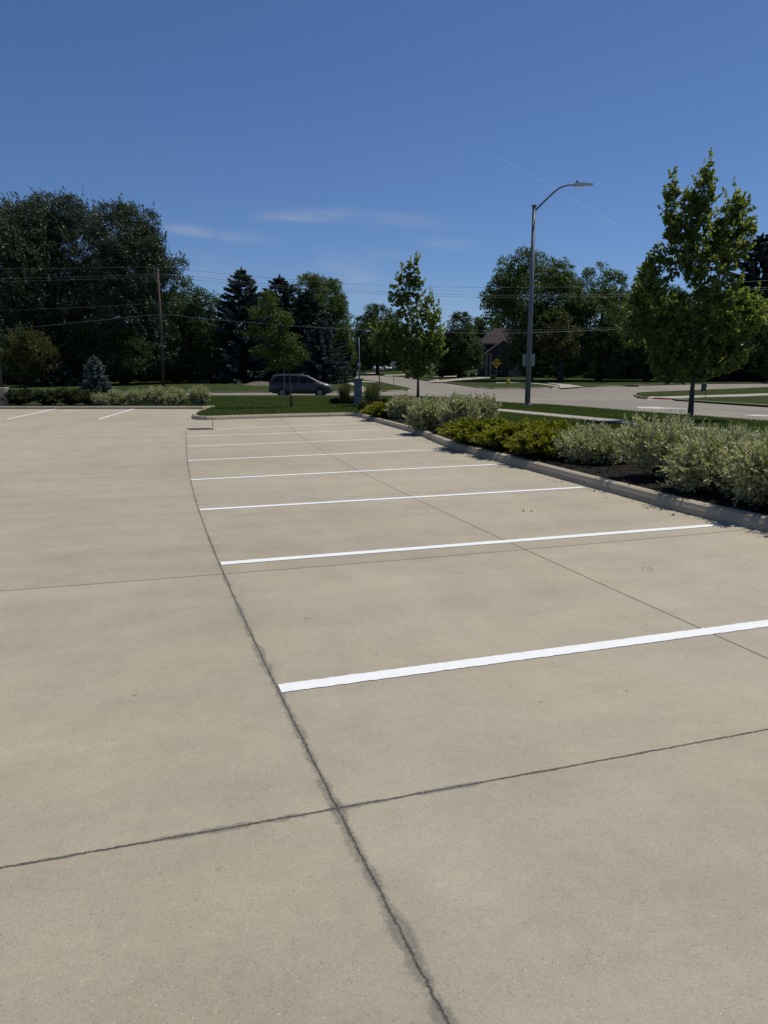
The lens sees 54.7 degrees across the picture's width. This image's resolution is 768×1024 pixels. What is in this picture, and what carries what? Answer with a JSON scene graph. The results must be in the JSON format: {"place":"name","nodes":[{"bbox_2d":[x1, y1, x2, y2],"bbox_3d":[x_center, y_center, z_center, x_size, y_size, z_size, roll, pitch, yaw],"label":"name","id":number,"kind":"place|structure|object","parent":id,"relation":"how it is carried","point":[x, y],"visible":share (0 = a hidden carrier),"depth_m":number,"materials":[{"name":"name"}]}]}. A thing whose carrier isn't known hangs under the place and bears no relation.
{"place":"outdoors","nodes":[
{"label":"outdoors","id":0,"kind":"place"},
{"bbox_2d":[2,378,412,392],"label":"lawn","id":1,"kind":"structure","parent":0,"point":[226,387],"depth_m":78.67,"materials":[{"name":"green plant"}]},
{"bbox_2d":[0,322,63,386],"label":"leafy tree","id":2,"kind":"object","parent":1,"relation":"on","point":[27,360],"visible":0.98,"depth_m":76.49,"materials":[{"name":"green plant"}]},
{"bbox_2d":[0,191,70,383],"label":"poplar tree","id":3,"kind":"object","parent":1,"relation":"on","point":[17,293],"visible":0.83,"depth_m":81.94,"materials":[{"name":"green plant"}]},
{"bbox_2d":[31,359,80,386],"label":"bush","id":4,"kind":"object","parent":1,"relation":"on","point":[62,379],"visible":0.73,"depth_m":78.39,"materials":[{"name":"green plant"}]},
{"bbox_2d":[15,186,116,382],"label":"poplar tree","id":5,"kind":"object","parent":1,"relation":"on","point":[70,223],"visible":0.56,"depth_m":85.46,"materials":[{"name":"green plant"}]},
{"bbox_2d":[68,363,112,381],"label":"bush","id":6,"kind":"object","parent":1,"relation":"on","point":[79,368],"visible":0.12,"depth_m":92.53,"materials":[{"name":"green plant"}]},
{"bbox_2d":[49,261,161,361],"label":"leafy tree","id":7,"kind":"object","parent":1,"relation":"on","point":[109,317],"visible":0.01,"depth_m":103.47,"materials":[{"name":"green plant"}]},
{"bbox_2d":[63,314,153,381],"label":"leafy tree","id":8,"kind":"object","parent":1,"relation":"on","point":[123,351],"visible":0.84,"depth_m":81.10,"materials":[{"name":"green plant"}]},
{"bbox_2d":[107,363,143,381],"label":"bush","id":9,"kind":"object","parent":1,"relation":"on","point":[137,374],"visible":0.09,"depth_m":94.61,"materials":[{"name":"green plant"}]},
{"bbox_2d":[73,193,190,383],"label":"poplar tree","id":10,"kind":"object","parent":1,"relation":"on","point":[134,246],"visible":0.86,"depth_m":82.72,"materials":[{"name":"green plant"}]},
{"bbox_2d":[157,268,164,385],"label":"utility pole","id":11,"kind":"object","parent":1,"relation":"on","point":[161,345],"visible":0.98,"depth_m":78.32,"materials":[{"name":"brown wood"}]},
{"bbox_2d":[6,314,717,332],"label":"power line","id":12,"kind":"object","parent":11,"relation":"attached to","point":[298,326],"visible":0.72,"depth_m":75.95,"materials":[{"name":"metal"}]},
{"bbox_2d":[0,277,766,296],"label":"power line","id":13,"kind":"object","parent":11,"relation":"attached to","point":[281,287],"visible":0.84,"depth_m":75.46,"materials":[{"name":"metal"}]},
{"bbox_2d":[5,274,766,294],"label":"power line","id":14,"kind":"object","parent":11,"relation":"attached to","point":[292,286],"visible":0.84,"depth_m":75.25,"materials":[{"name":"metal"}]},
{"bbox_2d":[24,267,767,286],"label":"power line","id":15,"kind":"object","parent":11,"relation":"attached to","point":[313,281],"visible":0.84,"depth_m":75.05,"materials":[{"name":"metal"}]},
{"bbox_2d":[142,289,217,357],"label":"leafy tree","id":16,"kind":"object","parent":1,"relation":"on","point":[178,300],"visible":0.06,"depth_m":104.91,"materials":[{"name":"green plant"}]},
{"bbox_2d":[150,275,226,382],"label":"leafy tree","id":17,"kind":"object","parent":1,"relation":"on","point":[194,309],"visible":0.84,"depth_m":88.54,"materials":[{"name":"green plant"}]},
{"bbox_2d":[171,266,290,383],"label":"spruce tree","id":18,"kind":"object","parent":1,"relation":"on","point":[233,352],"visible":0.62,"depth_m":90.66,"materials":[{"name":"green plant"}]},
{"bbox_2d":[244,381,268,385],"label":"gravel mound","id":19,"kind":"object","parent":1,"relation":"on","point":[260,383],"visible":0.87,"depth_m":81.86,"materials":[{"name":"beige gravel"}]},
{"bbox_2d":[237,274,334,382],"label":"spruce tree","id":20,"kind":"object","parent":1,"relation":"on","point":[285,291],"visible":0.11,"depth_m":94.52,"materials":[{"name":"green plant"}]},
{"bbox_2d":[254,288,354,382],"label":"spruce tree","id":21,"kind":"object","parent":1,"relation":"on","point":[307,302],"visible":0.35,"depth_m":91.11,"materials":[{"name":"green plant"}]},
{"bbox_2d":[295,318,353,383],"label":"spruce tree","id":22,"kind":"object","parent":1,"relation":"on","point":[320,343],"visible":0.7,"depth_m":88.17,"materials":[{"name":"green plant"}]},
{"bbox_2d":[291,271,357,366],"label":"leafy tree","id":23,"kind":"object","parent":1,"relation":"on","point":[336,303],"visible":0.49,"depth_m":112.73,"materials":[{"name":"green plant"}]},
{"bbox_2d":[336,383,351,403],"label":"feather grass","id":24,"kind":"object","parent":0,"point":[344,391],"depth_m":41.62,"materials":[{"name":"green plant"}]},
{"bbox_2d":[359,383,382,402],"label":"feather grass","id":25,"kind":"object","parent":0,"point":[371,393],"depth_m":31.84,"materials":[{"name":"green plant"}]},
{"bbox_2d":[0,409,767,1023],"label":"parking lot","id":26,"kind":"structure","parent":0,"point":[204,819],"depth_m":3.44,"materials":[{"name":"concrete"}]},
{"bbox_2d":[187,438,398,446],"bbox_3d":[-2.102,-1.808,19.167,5.874,0.001,0.120,-5,11,-24],"label":"stripe","id":27,"kind":"object","parent":26,"relation":"on","point":[293,442],"visible":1,"depth_m":19.02,"materials":[{"name":"white paint"}]},
{"bbox_2d":[188,449,445,460],"bbox_3d":[-1.268,-1.246,16.081,5.841,0.001,0.120,-4,11,-23],"label":"stripe","id":28,"kind":"object","parent":26,"relation":"on","point":[318,454],"visible":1,"depth_m":16.07,"materials":[{"name":"white paint"}]},
{"bbox_2d":[190,464,498,479],"bbox_3d":[-0.483,-0.723,13.207,5.780,0.001,0.120,-4,11,-22],"label":"stripe","id":29,"kind":"object","parent":26,"relation":"on","point":[339,472],"visible":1,"depth_m":13.05,"materials":[{"name":"white paint"}]},
{"bbox_2d":[0,406,767,531],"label":"kerb","id":30,"kind":"structure","parent":26,"relation":"on","point":[743,518],"depth_m":12.15,"materials":[{"name":"concrete"}]},
{"bbox_2d":[200,487,584,509],"bbox_3d":[0.350,-0.204,10.352,5.708,0.001,0.120,-4,11,-20],"label":"stripe","id":31,"kind":"object","parent":26,"relation":"on","point":[385,498],"visible":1,"depth_m":10.26,"materials":[{"name":"white paint"}]},
{"bbox_2d":[220,524,723,564],"bbox_3d":[1.175,0.303,7.565,5.584,0.001,0.120,-3,11,-18],"label":"stripe","id":32,"kind":"object","parent":26,"relation":"on","point":[432,546],"visible":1,"depth_m":7.44,"materials":[{"name":"white paint"}]},
{"bbox_2d":[278,620,767,691],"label":"stripe","id":33,"kind":"object","parent":26,"relation":"on","point":[359,677],"visible":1,"depth_m":4.44,"materials":[{"name":"white paint"}]},
{"bbox_2d":[0,0,767,350],"label":"sky","id":34,"kind":"structure","parent":0,"point":[344,140],"materials":[{"name":"blue"}]},
{"bbox_2d":[358,369,412,377],"bbox_3d":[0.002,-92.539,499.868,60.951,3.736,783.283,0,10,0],"label":"lawn","id":35,"kind":"structure","parent":0,"point":[383,373],"depth_m":143.82,"materials":[{"name":"green plant"}]},
{"bbox_2d":[336,325,384,369],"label":"leafy tree","id":36,"kind":"object","parent":35,"relation":"on","point":[353,333],"visible":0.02,"depth_m":177.43,"materials":[{"name":"green plant"}]},
{"bbox_2d":[349,303,409,373],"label":"leafy tree","id":37,"kind":"object","parent":35,"relation":"on","point":[367,350],"visible":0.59,"depth_m":136.67,"materials":[{"name":"green plant"}]},
{"bbox_2d":[382,326,443,367],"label":"leafy tree","id":38,"kind":"object","parent":35,"relation":"on","point":[412,342],"visible":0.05,"depth_m":183.36,"materials":[{"name":"green plant"}]},
{"bbox_2d":[11,395,767,508],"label":"lawn","id":39,"kind":"structure","parent":0,"point":[34,403],"depth_m":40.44,"materials":[{"name":"green plant"}]},
{"bbox_2d":[0,363,10,405],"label":"light pole","id":40,"kind":"object","parent":39,"relation":"on","point":[4,387],"visible":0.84,"depth_m":39.88,"materials":[{"name":"concrete"}]},
{"bbox_2d":[0,387,34,404],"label":"dark juniper","id":41,"kind":"object","parent":39,"relation":"on","point":[19,397],"visible":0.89,"depth_m":40.16,"materials":[{"name":"green plant"}]},
{"bbox_2d":[27,388,61,404],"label":"dark juniper","id":42,"kind":"object","parent":39,"relation":"on","point":[41,396],"visible":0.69,"depth_m":40.34,"materials":[{"name":"green plant"}]},
{"bbox_2d":[48,387,86,404],"bbox_3d":[-17.231,-6.379,40.787,2.418,1.030,2.406,-7,13,-36],"label":"dark juniper","id":43,"kind":"object","parent":39,"relation":"on","point":[64,396],"visible":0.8,"depth_m":40.22,"materials":[{"name":"green plant"}]},
{"bbox_2d":[73,389,103,404],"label":"dark juniper","id":44,"kind":"object","parent":39,"relation":"on","point":[82,399],"visible":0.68,"depth_m":40.26,"materials":[{"name":"green plant"}]},
{"bbox_2d":[78,355,113,392],"bbox_3d":[-19.071,-8.746,49.281,2.745,3.310,2.741,-3,11,-15],"label":"spruce tree","id":45,"kind":"object","parent":39,"relation":"on","point":[93,368],"visible":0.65,"depth_m":48.91,"materials":[{"name":"green plant"}]},
{"bbox_2d":[89,392,113,405],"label":"variegated shrub","id":46,"kind":"object","parent":39,"relation":"on","point":[104,399],"visible":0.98,"depth_m":40.08,"materials":[{"name":"green plant"}]},
{"bbox_2d":[107,389,126,404],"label":"variegated shrub","id":47,"kind":"object","parent":39,"relation":"on","point":[117,398],"visible":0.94,"depth_m":40.47,"materials":[{"name":"green plant"}]},
{"bbox_2d":[124,387,147,404],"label":"variegated shrub","id":48,"kind":"object","parent":39,"relation":"on","point":[133,397],"visible":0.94,"depth_m":40.27,"materials":[{"name":"green plant"}]},
{"bbox_2d":[141,385,168,404],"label":"variegated shrub","id":49,"kind":"object","parent":39,"relation":"on","point":[153,394],"visible":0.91,"depth_m":40.55,"materials":[{"name":"green plant"}]},
{"bbox_2d":[162,386,187,405],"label":"variegated shrub","id":50,"kind":"object","parent":39,"relation":"on","point":[174,395],"visible":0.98,"depth_m":40.24,"materials":[{"name":"green plant"}]},
{"bbox_2d":[187,384,211,404],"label":"variegated shrub","id":51,"kind":"object","parent":39,"relation":"on","point":[199,395],"visible":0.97,"depth_m":40.51,"materials":[{"name":"green plant"}]},
{"bbox_2d":[240,288,312,406],"bbox_3d":[-5.370,-8.173,37.066,3.603,5.876,1.885,0,10,0],"label":"locust tree","id":52,"kind":"object","parent":39,"relation":"on","point":[289,363],"visible":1,"depth_m":36.81,"materials":[{"name":"green plant"}]},
{"bbox_2d":[328,397,340,403],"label":"dark shrub","id":53,"kind":"object","parent":39,"relation":"on","point":[335,400],"visible":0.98,"depth_m":41.74,"materials":[{"name":"green plant"}]},
{"bbox_2d":[353,379,362,404],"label":"stone pillar","id":54,"kind":"structure","parent":39,"relation":"on","point":[357,390],"depth_m":40.20,"materials":[{"name":"stone"}]},
{"bbox_2d":[355,401,371,413],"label":"dark shrub","id":55,"kind":"object","parent":39,"relation":"on","point":[361,405],"visible":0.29,"depth_m":30.86,"materials":[{"name":"green plant"}]},
{"bbox_2d":[359,401,392,416],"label":"gold juniper","id":56,"kind":"object","parent":39,"relation":"on","point":[376,409],"visible":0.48,"depth_m":28.11,"materials":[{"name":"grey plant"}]},
{"bbox_2d":[368,251,448,400],"bbox_3d":[1.295,-9.737,39.540,4.372,8.066,2.541,0,10,0],"label":"maple tree","id":57,"kind":"object","parent":39,"relation":"on","point":[426,349],"visible":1,"depth_m":39.17,"materials":[{"name":"green plant"}]},
{"bbox_2d":[517,417,577,430],"bbox_3d":[3.701,-1.854,17.138,1.846,0.692,1.790,0,10,0],"label":"gold juniper","id":58,"kind":"object","parent":39,"relation":"on","point":[552,423],"visible":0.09,"depth_m":16.90,"materials":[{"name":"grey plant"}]},
{"bbox_2d":[525,180,593,404],"bbox_3d":[9.128,-11.362,39.048,3.200,11.440,0.420,0,10,0],"label":"street lamp","id":59,"kind":"object","parent":39,"relation":"on","point":[529,337],"visible":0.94,"depth_m":38.97,"materials":[{"name":"metal"}]},
{"bbox_2d":[522,354,534,365],"bbox_3d":[7.758,-8.144,39.792,0.660,0.640,0.041,0,10,0],"label":"road sign","id":60,"kind":"object","parent":59,"relation":"attached to","point":[532,360],"visible":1,"depth_m":39.80,"materials":[{"name":"metal"}]},
{"bbox_2d":[370,414,767,514],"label":"mulch bed","id":61,"kind":"object","parent":39,"relation":"on","point":[719,498],"visible":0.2,"depth_m":11.48,"materials":[{"name":"brown wood"}]},
{"bbox_2d":[384,392,416,418],"bbox_3d":[0.720,-3.830,27.219,1.415,1.146,1.274,-4,11,-20],"label":"variegated shrub","id":62,"kind":"object","parent":61,"relation":"on","point":[396,405],"visible":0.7,"depth_m":26.95,"materials":[{"name":"green plant"}]},
{"bbox_2d":[401,392,442,431],"bbox_3d":[1.327,-2.884,21.711,1.681,1.230,1.619,0,10,0],"label":"variegated shrub","id":63,"kind":"object","parent":61,"relation":"on","point":[421,412],"visible":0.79,"depth_m":21.36,"materials":[{"name":"green plant"}]},
{"bbox_2d":[435,392,469,403],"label":"variegated shrub","id":64,"kind":"object","parent":61,"relation":"on","point":[454,396],"depth_m":23.86,"materials":[{"name":"green plant"}]},
{"bbox_2d":[435,392,484,428],"bbox_3d":[2.051,-2.637,20.182,1.358,1.264,1.609,0,10,0],"label":"variegated shrub","id":65,"kind":"object","parent":61,"relation":"on","point":[452,409],"visible":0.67,"depth_m":19.83,"materials":[{"name":"green plant"}]},
{"bbox_2d":[437,415,519,443],"bbox_3d":[2.215,-1.877,17.089,2.125,0.728,2.150,0,10,0],"label":"gold juniper","id":66,"kind":"object","parent":61,"relation":"on","point":[465,430],"visible":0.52,"depth_m":16.73,"materials":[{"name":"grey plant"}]},
{"bbox_2d":[467,392,501,421],"bbox_3d":[2.949,-3.081,22.729,1.366,1.260,1.515,0,10,0],"label":"variegated shrub","id":67,"kind":"object","parent":61,"relation":"on","point":[489,406],"visible":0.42,"depth_m":22.39,"materials":[{"name":"green plant"}]},
{"bbox_2d":[468,421,556,448],"bbox_3d":[2.791,-1.592,15.653,2.008,0.709,2.067,0,10,0],"label":"gold juniper","id":68,"kind":"object","parent":61,"relation":"on","point":[495,435],"visible":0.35,"depth_m":15.28,"materials":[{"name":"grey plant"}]},
{"bbox_2d":[500,424,582,458],"bbox_3d":[3.179,-1.327,14.166,1.897,0.715,1.880,0,10,0],"label":"gold juniper","id":69,"kind":"object","parent":61,"relation":"on","point":[538,442],"visible":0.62,"depth_m":13.83,"materials":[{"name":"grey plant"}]},
{"bbox_2d":[550,418,630,464],"bbox_3d":[3.744,-1.211,13.358,1.488,0.990,1.534,0,10,0],"label":"variegated shrub","id":70,"kind":"object","parent":61,"relation":"on","point":[589,444],"visible":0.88,"depth_m":12.99,"materials":[{"name":"green plant"}]},
{"bbox_2d":[606,409,720,481],"bbox_3d":[4.385,-0.925,11.075,1.698,1.210,1.588,-5,12,-28],"label":"variegated shrub","id":71,"kind":"object","parent":61,"relation":"on","point":[651,441],"visible":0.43,"depth_m":10.96,"materials":[{"name":"green plant"}]},
{"bbox_2d":[656,422,763,496],"bbox_3d":[4.332,-0.641,9.759,1.388,1.101,1.440,9,14,41],"label":"variegated shrub","id":72,"kind":"object","parent":61,"relation":"on","point":[695,464],"visible":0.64,"depth_m":9.60,"materials":[{"name":"green plant"}]},
{"bbox_2d":[701,420,759,438],"bbox_3d":[5.964,-1.137,12.952,1.537,0.980,1.294,-4,11,-20],"label":"variegated shrub","id":73,"kind":"object","parent":61,"relation":"on","point":[711,427],"visible":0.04,"depth_m":12.89,"materials":[{"name":"green plant"}]},
{"bbox_2d":[716,427,767,507],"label":"variegated shrub","id":74,"kind":"object","parent":61,"relation":"on","point":[748,463],"visible":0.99,"depth_m":8.65,"materials":[{"name":"green plant"}]},
{"bbox_2d":[615,147,767,418],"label":"maple tree","id":75,"kind":"object","parent":39,"relation":"on","point":[721,249],"visible":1,"depth_m":25.44,"materials":[{"name":"green plant"}]},
{"bbox_2d":[410,369,440,380],"bbox_3d":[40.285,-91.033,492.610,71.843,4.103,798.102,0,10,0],"label":"lawn","id":76,"kind":"structure","parent":0,"point":[426,378],"depth_m":114.95,"materials":[{"name":"green plant"}]},
{"bbox_2d":[123,371,767,420],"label":"road","id":77,"kind":"structure","parent":0,"point":[620,397],"depth_m":64.04,"materials":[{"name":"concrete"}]},
{"bbox_2d":[167,378,411,392],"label":"kerb","id":78,"kind":"structure","parent":77,"relation":"on","point":[333,392],"depth_m":67.58,"materials":[{"name":"concrete"}]},
{"bbox_2d":[268,373,333,394],"bbox_3d":[-6.753,-10.362,60.726,5.210,1.918,2.204,0,10,0],"label":"minivan","id":79,"kind":"object","parent":77,"relation":"on","point":[303,384],"visible":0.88,"depth_m":59.84,"materials":[{"name":"grey paint"}]},
{"bbox_2d":[637,407,686,408],"bbox_3d":[14.957,-5.661,40.338,2.584,0.001,2.617,0,10,0],"label":"turn arrow","id":80,"kind":"object","parent":77,"relation":"on","point":[660,408],"visible":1,"depth_m":39.46,"materials":[{"name":"white paint"}]},
{"bbox_2d":[430,376,489,381],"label":"driveway","id":81,"kind":"structure","parent":0,"point":[460,379],"depth_m":104.05,"materials":[{"name":"concrete"}]},
{"bbox_2d":[439,369,558,388],"bbox_3d":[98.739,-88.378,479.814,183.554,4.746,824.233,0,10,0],"label":"lawn","id":82,"kind":"structure","parent":0,"point":[490,383],"depth_m":91.65,"materials":[{"name":"green plant"}]},
{"bbox_2d":[430,362,466,375],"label":"bush","id":83,"kind":"object","parent":82,"relation":"on","point":[436,368],"visible":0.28,"depth_m":127.86,"materials":[{"name":"green plant"}]},
{"bbox_2d":[436,310,485,376],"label":"leafy tree","id":84,"kind":"object","parent":82,"relation":"on","point":[465,352],"visible":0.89,"depth_m":113.70,"materials":[{"name":"green plant"}]},
{"bbox_2d":[457,316,500,340],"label":"leafy tree","id":85,"kind":"object","parent":82,"relation":"on","point":[478,325],"visible":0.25,"depth_m":159.45,"materials":[{"name":"green plant"}]},
{"bbox_2d":[477,328,539,376],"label":"house","id":86,"kind":"structure","parent":82,"relation":"on","point":[493,339],"depth_m":118.58,"materials":[{"name":"stone"}]},
{"bbox_2d":[510,364,521,376],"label":"garage door","id":87,"kind":"structure","parent":86,"relation":"in","point":[516,374],"depth_m":117.51,"materials":[{"name":"beige"}]},
{"bbox_2d":[478,267,544,333],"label":"leafy tree","id":88,"kind":"object","parent":82,"relation":"on","point":[492,314],"visible":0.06,"depth_m":143.21,"materials":[{"name":"green plant"}]},
{"bbox_2d":[480,244,594,380],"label":"leafy tree","id":89,"kind":"object","parent":82,"relation":"on","point":[552,281],"visible":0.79,"depth_m":96.48,"materials":[{"name":"green plant"}]},
{"bbox_2d":[522,359,554,377],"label":"bush","id":90,"kind":"object","parent":82,"relation":"on","point":[536,373],"visible":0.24,"depth_m":114.90,"materials":[{"name":"green plant"}]},
{"bbox_2d":[550,383,581,387],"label":"driveway","id":91,"kind":"structure","parent":0,"point":[566,385],"depth_m":81.34,"materials":[{"name":"concrete"}]},
{"bbox_2d":[498,409,758,435],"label":"pavement","id":92,"kind":"structure","parent":0,"point":[577,417],"depth_m":29.04,"materials":[{"name":"concrete"}]},
{"bbox_2d":[543,376,767,386],"bbox_3d":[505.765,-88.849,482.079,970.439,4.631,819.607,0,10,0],"label":"lawn","id":93,"kind":"structure","parent":0,"point":[583,382],"depth_m":91.65,"materials":[{"name":"green plant"}]},
{"bbox_2d":[532,305,585,381],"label":"leafy tree","id":94,"kind":"object","parent":93,"relation":"on","point":[564,342],"visible":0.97,"depth_m":92.12,"materials":[{"name":"green plant"}]},
{"bbox_2d":[557,291,623,345],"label":"leafy tree","id":95,"kind":"object","parent":93,"relation":"on","point":[597,315],"depth_m":138.27,"materials":[{"name":"green plant"}]},
{"bbox_2d":[557,261,646,379],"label":"leafy tree","id":96,"kind":"object","parent":93,"relation":"on","point":[607,336],"visible":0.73,"depth_m":96.48,"materials":[{"name":"green plant"}]},
{"bbox_2d":[603,256,675,378],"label":"spruce tree","id":97,"kind":"object","parent":93,"relation":"on","point":[639,272],"visible":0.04,"depth_m":107.59,"materials":[{"name":"green plant"}]},
{"bbox_2d":[616,281,711,380],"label":"leafy tree","id":98,"kind":"object","parent":93,"relation":"on","point":[642,365],"visible":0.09,"depth_m":95.78,"materials":[{"name":"green plant"}]},
{"bbox_2d":[678,289,767,380],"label":"leafy tree","id":99,"kind":"object","parent":93,"relation":"on","point":[759,349],"visible":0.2,"depth_m":95.34,"materials":[{"name":"green plant"}]},
{"bbox_2d":[688,232,767,380],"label":"spruce tree","id":100,"kind":"object","parent":93,"relation":"on","point":[759,253],"visible":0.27,"depth_m":102.73,"materials":[{"name":"green plant"}]},
{"bbox_2d":[634,387,767,406],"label":"lawn","id":101,"kind":"structure","parent":0,"point":[754,401],"depth_m":59.70,"materials":[{"name":"green plant"}]},
{"bbox_2d":[656,393,767,397],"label":"pavement","id":102,"kind":"structure","parent":0,"point":[730,395],"depth_m":59.51,"materials":[{"name":"concrete"}]},
{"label":"path","id":103,"kind":"structure","parent":0,"visible":0},
{"bbox_2d":[358,330,370,378],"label":"street lamp","id":104,"kind":"object","parent":103,"relation":"on","point":[359,352],"visible":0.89,"depth_m":78.08,"materials":[{"name":"metal"}]},
{"bbox_3d":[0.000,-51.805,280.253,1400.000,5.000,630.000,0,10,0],"label":"ground","id":105,"kind":"structure","parent":0,"visible":0},
{"bbox_2d":[440,381,559,388],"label":"kerb","id":106,"kind":"structure","parent":105,"relation":"on","point":[509,388],"depth_m":75.59,"materials":[{"name":"concrete"}]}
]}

